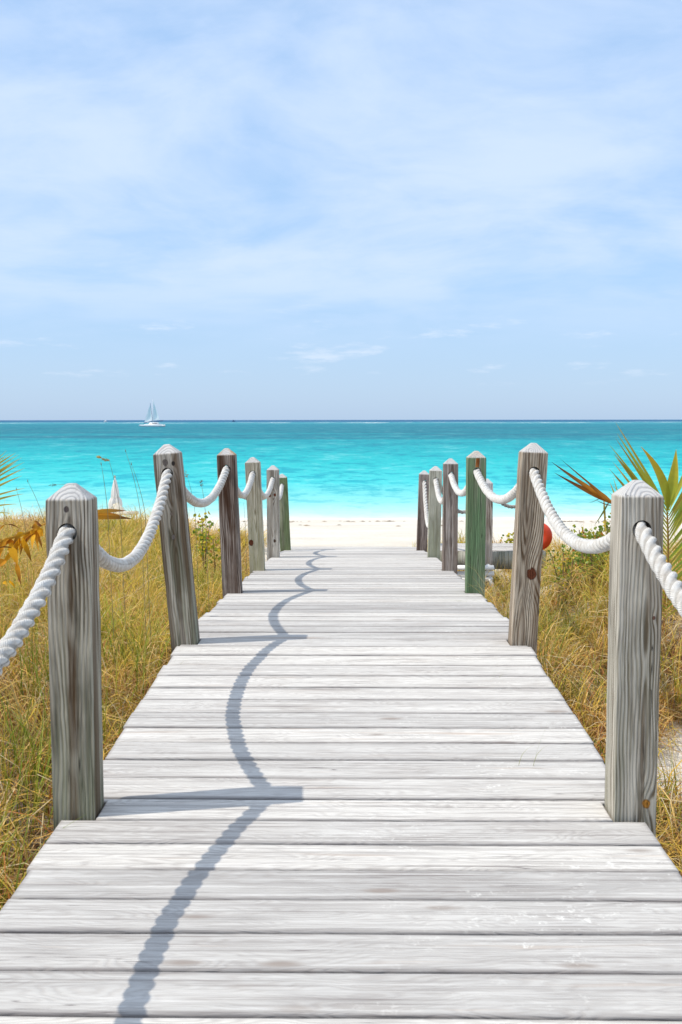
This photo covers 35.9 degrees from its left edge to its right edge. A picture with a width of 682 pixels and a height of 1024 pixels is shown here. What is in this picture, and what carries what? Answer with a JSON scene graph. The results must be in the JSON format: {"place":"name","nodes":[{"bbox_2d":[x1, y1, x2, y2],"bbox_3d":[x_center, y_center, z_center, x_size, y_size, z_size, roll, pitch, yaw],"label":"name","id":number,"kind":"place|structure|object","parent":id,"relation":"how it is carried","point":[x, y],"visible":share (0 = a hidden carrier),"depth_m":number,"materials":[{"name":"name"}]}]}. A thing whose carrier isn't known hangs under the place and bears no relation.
{"place":"outdoors","nodes":[
{"label":"outdoors","id":0,"kind":"place"},
{"bbox_2d":[0,420,681,518],"bbox_3d":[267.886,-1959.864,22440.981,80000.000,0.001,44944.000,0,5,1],"label":"sea","id":1,"kind":"structure","parent":0,"point":[350,469],"depth_m":158.02,"materials":[{"name":"liquid"}]},
{"bbox_2d":[139,401,164,426],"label":"catamaran","id":2,"kind":"object","parent":1,"relation":"on","point":[150,419],"visible":0.99,"depth_m":858.26,"materials":[{"name":"fabric"}]},
{"bbox_2d":[0,519,681,907],"bbox_3d":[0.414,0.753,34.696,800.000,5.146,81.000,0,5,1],"label":"sand","id":3,"kind":"structure","parent":0,"point":[342,533],"depth_m":25.58,"materials":[{"name":"beige sand"}]},
{"bbox_2d":[16,488,32,639],"bbox_3d":[-2.123,0.420,7.087,0.012,1.180,0.119,3,6,30],"label":"sea oat","id":4,"kind":"object","parent":3,"relation":"on","point":[27,558],"visible":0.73,"depth_m":7.09,"materials":[{"name":"beige plant"}]},
{"bbox_2d":[27,479,46,551],"bbox_3d":[-1.955,0.415,6.877,0.153,1.263,0.028,-4,7,-41],"label":"sea oat","id":5,"kind":"object","parent":3,"relation":"on","point":[42,516],"visible":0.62,"depth_m":6.84,"materials":[{"name":"beige plant"}]},
{"bbox_2d":[0,651,121,781],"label":"grass tuft","id":6,"kind":"object","parent":3,"relation":"on","point":[26,719],"visible":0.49,"depth_m":5.04,"materials":[{"name":"plant"}]},
{"bbox_2d":[0,451,130,587],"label":"coconut palm","id":7,"kind":"object","parent":3,"relation":"on","point":[35,533],"visible":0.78,"depth_m":5.43,"materials":[{"name":"orange plant"}]},
{"bbox_2d":[46,483,103,830],"bbox_3d":[-0.902,0.838,3.608,0.142,1.875,0.142,0,5,1],"label":"rope post","id":8,"kind":"object","parent":3,"relation":"on","point":[74,635],"visible":0.69,"depth_m":3.52,"materials":[{"name":"grey wood"}]},
{"bbox_2d":[0,465,283,675],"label":"rope","id":9,"kind":"object","parent":8,"relation":"attached to","point":[17,632],"visible":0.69,"depth_m":3.46,"materials":[{"name":"white fabric"}]},
{"bbox_2d":[101,464,115,675],"bbox_3d":[-1.382,0.417,6.276,0.008,1.435,0.113,2,5,24],"label":"sea oat","id":10,"kind":"object","parent":3,"relation":"on","point":[110,571],"visible":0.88,"depth_m":6.29,"materials":[{"name":"beige plant"}]},
{"bbox_2d":[97,455,127,670],"bbox_3d":[-1.437,0.389,6.656,0.186,1.499,0.056,-3,6,-31],"label":"sea oat","id":11,"kind":"object","parent":3,"relation":"on","point":[104,459],"visible":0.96,"depth_m":6.65,"materials":[{"name":"beige plant"}]},
{"bbox_2d":[108,475,122,512],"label":"beach umbrella","id":12,"kind":"object","parent":3,"relation":"on","point":[113,498],"visible":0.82,"depth_m":48.11,"materials":[{"name":"white fabric"}]},
{"bbox_2d":[106,696,139,747],"bbox_3d":[-1.056,1.097,5.436,0.573,0.355,0.628,0,5,1],"label":"grass tuft","id":13,"kind":"object","parent":3,"relation":"on","point":[117,723],"visible":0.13,"depth_m":5.42,"materials":[{"name":"plant"}]},
{"bbox_2d":[113,503,138,519],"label":"beach lounger","id":14,"kind":"object","parent":3,"relation":"on","point":[120,506],"visible":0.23,"depth_m":46.50,"materials":[{"name":"white paint"}]},
{"bbox_2d":[0,501,267,909],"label":"dune grass","id":15,"kind":"structure","parent":3,"relation":"on","point":[135,635],"depth_m":6.66,"materials":[{"name":"plant"}]},
{"bbox_2d":[125,449,146,649],"bbox_3d":[-1.325,0.372,6.867,0.146,1.564,0.026,-5,7,-44],"label":"sea oat","id":16,"kind":"object","parent":3,"relation":"on","point":[142,558],"visible":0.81,"depth_m":6.88,"materials":[{"name":"beige plant"}]},
{"bbox_2d":[131,463,152,682],"bbox_3d":[-1.215,0.422,6.470,0.023,1.462,0.139,5,7,43],"label":"sea oat","id":17,"kind":"object","parent":3,"relation":"on","point":[147,568],"visible":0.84,"depth_m":6.49,"materials":[{"name":"beige plant"}]},
{"bbox_2d":[153,444,199,651],"bbox_3d":[-0.889,0.549,5.901,0.142,1.861,0.142,-5,5,1],"label":"rope post","id":18,"kind":"object","parent":3,"relation":"on","point":[178,572],"visible":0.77,"depth_m":5.81,"materials":[{"name":"grey wood"}]},
{"bbox_2d":[184,472,198,602],"bbox_3d":[-1.162,0.400,8.268,0.032,1.464,0.151,5,7,44],"label":"sea oat","id":19,"kind":"object","parent":3,"relation":"on","point":[196,540],"visible":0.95,"depth_m":8.28,"materials":[{"name":"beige plant"}]},
{"bbox_2d":[199,480,208,598],"bbox_3d":[-0.964,0.438,7.474,0.033,1.344,0.121,1,5,13],"label":"sea oat","id":20,"kind":"object","parent":3,"relation":"on","point":[206,539],"visible":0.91,"depth_m":7.46,"materials":[{"name":"beige plant"}]},
{"bbox_2d":[190,511,220,575],"bbox_3d":[-1.537,0.476,12.083,0.357,0.979,0.490,-3,6,-27],"label":"sea grape shrub","id":21,"kind":"object","parent":3,"relation":"on","point":[205,547],"visible":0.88,"depth_m":12.05,"materials":[{"name":"green plant"}]},
{"bbox_2d":[217,448,242,597],"bbox_3d":[-0.853,0.439,8.210,0.142,1.872,0.142,-2,5,1],"label":"rope post","id":22,"kind":"object","parent":3,"relation":"on","point":[230,540],"visible":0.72,"depth_m":8.12,"materials":[{"name":"wood"}]},
{"bbox_2d":[245,457,264,573],"bbox_3d":[-0.829,0.375,10.353,0.142,1.830,0.142,-2,5,1],"label":"rope post","id":23,"kind":"object","parent":3,"relation":"on","point":[255,530],"visible":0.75,"depth_m":10.26,"materials":[{"name":"grey wood"}]},
{"bbox_2d":[266,465,279,559],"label":"rope post","id":24,"kind":"object","parent":3,"relation":"on","point":[273,529],"visible":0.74,"depth_m":12.31,"materials":[{"name":"grey wood"}]},
{"bbox_2d":[279,474,290,551],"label":"rope post","id":25,"kind":"object","parent":3,"relation":"on","point":[285,542],"visible":0.62,"depth_m":14.53,"materials":[{"name":"green wood"}]},
{"bbox_2d":[0,547,681,1023],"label":"boardwalk","id":26,"kind":"structure","parent":3,"relation":"on","point":[332,795],"depth_m":3.31,"materials":[{"name":"grey wood"}]},
{"bbox_2d":[604,480,663,836],"bbox_3d":[0.988,0.823,3.584,0.142,1.867,0.142,0,5,1],"label":"rope post","id":27,"kind":"object","parent":26,"relation":"on","point":[634,649],"visible":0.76,"depth_m":3.49,"materials":[{"name":"grey wood"}]},
{"bbox_2d":[416,470,428,551],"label":"rope post","id":28,"kind":"object","parent":3,"relation":"on","point":[422,535],"visible":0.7,"depth_m":14.50,"materials":[{"name":"grey wood"}]},
{"bbox_2d":[427,466,441,559],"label":"rope post","id":29,"kind":"object","parent":3,"relation":"on","point":[434,526],"visible":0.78,"depth_m":12.29,"materials":[{"name":"grey wood"}]},
{"bbox_2d":[442,458,457,573],"bbox_3d":[1.068,0.377,10.330,0.142,1.803,0.142,0,5,1],"label":"rope post","id":30,"kind":"object","parent":3,"relation":"on","point":[449,529],"visible":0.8,"depth_m":10.24,"materials":[{"name":"grey wood"}]},
{"bbox_2d":[243,520,666,525],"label":"seaweed","id":31,"kind":"object","parent":3,"relation":"on","point":[398,525],"visible":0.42,"depth_m":50.90,"materials":[{"name":"brown plant"}]},
{"bbox_2d":[465,451,485,596],"bbox_3d":[1.043,0.432,8.187,0.142,1.813,0.143,0,5,1],"label":"rope post","id":32,"kind":"object","parent":3,"relation":"on","point":[475,525],"visible":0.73,"depth_m":8.09,"materials":[{"name":"green wood"}]},
{"bbox_2d":[457,564,494,596],"bbox_3d":[1.476,0.814,12.272,0.618,0.432,0.459,0,5,1],"label":"slatted bench","id":33,"kind":"object","parent":3,"relation":"on","point":[462,567],"visible":0.27,"depth_m":12.11,"materials":[{"name":"white paint"}]},
{"bbox_2d":[485,479,492,587],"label":"rope post","id":34,"kind":"object","parent":3,"relation":"on","point":[489,528],"visible":0.37,"depth_m":12.55,"materials":[{"name":"grey wood"}]},
{"bbox_2d":[442,487,514,513],"bbox_3d":[1.781,-0.186,12.588,1.371,0.408,0.092,-2,5,-16],"label":"rope","id":35,"kind":"object","parent":34,"relation":"attached to","point":[504,505],"visible":0.19,"depth_m":12.64,"materials":[{"name":"white fabric"}]},
{"bbox_2d":[440,543,545,593],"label":"side platform","id":36,"kind":"structure","parent":3,"relation":"on","point":[502,553],"depth_m":12.74,"materials":[{"name":"grey wood"}]},
{"bbox_2d":[500,532,513,542],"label":"sea grape shrub","id":37,"kind":"object","parent":3,"relation":"on","point":[509,539],"visible":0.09,"depth_m":16.28,"materials":[{"name":"green plant"}]},
{"bbox_2d":[445,560,581,639],"bbox_3d":[1.316,0.690,7.639,1.051,0.790,1.118,4,6,39],"label":"grass tuft","id":38,"kind":"object","parent":3,"relation":"on","point":[508,591],"visible":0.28,"depth_m":7.59,"materials":[{"name":"plant"}]},
{"bbox_2d":[508,443,547,654],"bbox_3d":[1.024,0.534,5.877,0.142,1.839,0.143,2,5,0],"label":"rope post","id":39,"kind":"object","parent":3,"relation":"on","point":[526,570],"visible":0.71,"depth_m":5.79,"materials":[{"name":"grey wood"}]},
{"bbox_2d":[422,467,681,616],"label":"rope","id":40,"kind":"object","parent":39,"relation":"attached to","point":[666,576],"visible":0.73,"depth_m":4.40,"materials":[{"name":"white fabric"}]},
{"bbox_2d":[406,513,681,875],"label":"dune grass","id":41,"kind":"structure","parent":3,"relation":"on","point":[592,715],"depth_m":6.72,"materials":[{"name":"plant"}]},
{"bbox_2d":[486,595,607,677],"bbox_3d":[1.290,0.797,6.733,1.025,0.694,0.995,4,7,41],"label":"grass tuft","id":42,"kind":"object","parent":3,"relation":"on","point":[552,650],"visible":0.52,"depth_m":6.70,"materials":[{"name":"plant"}]},
{"bbox_2d":[543,523,551,549],"bbox_3d":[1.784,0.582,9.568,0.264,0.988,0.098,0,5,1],"label":"ring float","id":43,"kind":"object","parent":3,"relation":"on","point":[547,537],"visible":0.21,"depth_m":9.49,"materials":[{"name":"red plastic"}]},
{"bbox_2d":[544,544,584,611],"bbox_3d":[1.983,0.581,9.246,0.304,0.680,0.514,-1,5,-12],"label":"sea grape shrub","id":44,"kind":"object","parent":3,"relation":"on","point":[571,561],"visible":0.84,"depth_m":9.25,"materials":[{"name":"green plant"}]},
{"bbox_2d":[562,524,595,582],"bbox_3d":[2.222,0.416,9.579,0.332,0.649,0.560,-1,5,-9],"label":"sea grape shrub","id":45,"kind":"object","parent":3,"relation":"on","point":[581,533],"visible":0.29,"depth_m":9.55,"materials":[{"name":"green plant"}]},
{"bbox_2d":[565,527,608,599],"bbox_3d":[2.154,0.432,9.048,0.388,0.659,0.618,0,5,1],"label":"sea grape shrub","id":46,"kind":"object","parent":3,"relation":"on","point":[587,559],"visible":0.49,"depth_m":8.95,"materials":[{"name":"green plant"}]},
{"bbox_2d":[585,513,610,583],"bbox_3d":[2.315,0.346,9.242,0.430,0.705,0.639,0,5,1],"label":"sea grape shrub","id":47,"kind":"object","parent":3,"relation":"on","point":[598,533],"visible":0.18,"depth_m":9.16,"materials":[{"name":"green plant"}]},
{"bbox_2d":[553,425,681,618],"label":"coconut palm","id":48,"kind":"object","parent":3,"relation":"on","point":[671,487],"visible":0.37,"depth_m":4.76,"materials":[{"name":"green plant"}]},
{"bbox_2d":[0,0,681,419],"label":"sky","id":49,"kind":"structure","parent":0,"point":[210,209],"materials":[{"name":"blue"}]}
]}

